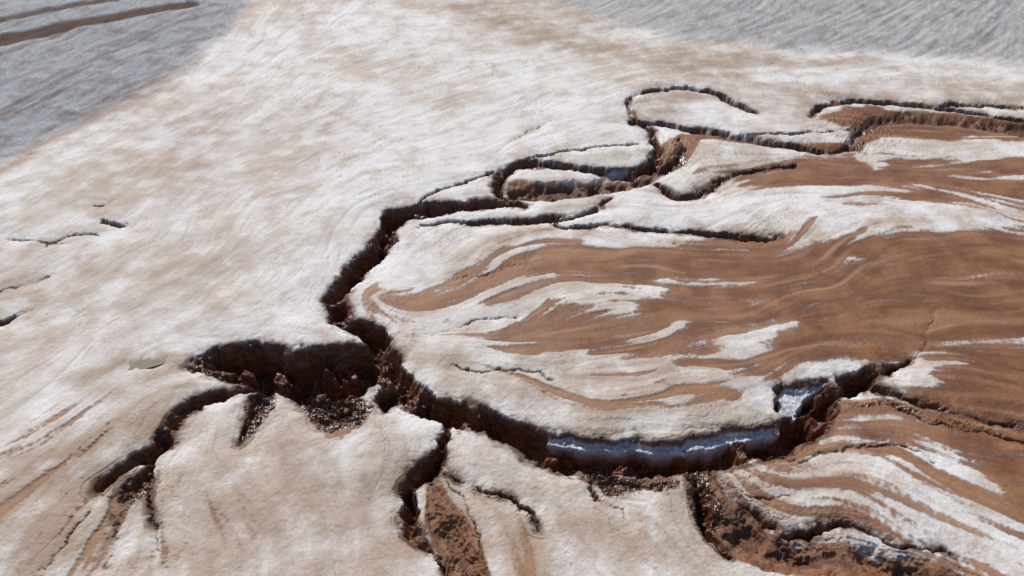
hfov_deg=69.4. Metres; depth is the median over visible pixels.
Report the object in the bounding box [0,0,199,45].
dirt road
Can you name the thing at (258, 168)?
ground
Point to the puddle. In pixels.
(144, 363)
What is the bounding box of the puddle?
[128,359,165,369]
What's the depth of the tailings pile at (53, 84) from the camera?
156.02 m
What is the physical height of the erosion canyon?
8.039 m
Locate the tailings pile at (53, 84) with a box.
[0,0,249,162]
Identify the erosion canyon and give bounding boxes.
[0,85,1023,575]
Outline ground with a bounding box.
[0,0,1023,575]
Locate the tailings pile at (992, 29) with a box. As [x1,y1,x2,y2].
[565,0,1023,61]
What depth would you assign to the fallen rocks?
81.44 m
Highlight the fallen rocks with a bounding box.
[133,142,873,569]
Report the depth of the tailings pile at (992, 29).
176.05 m

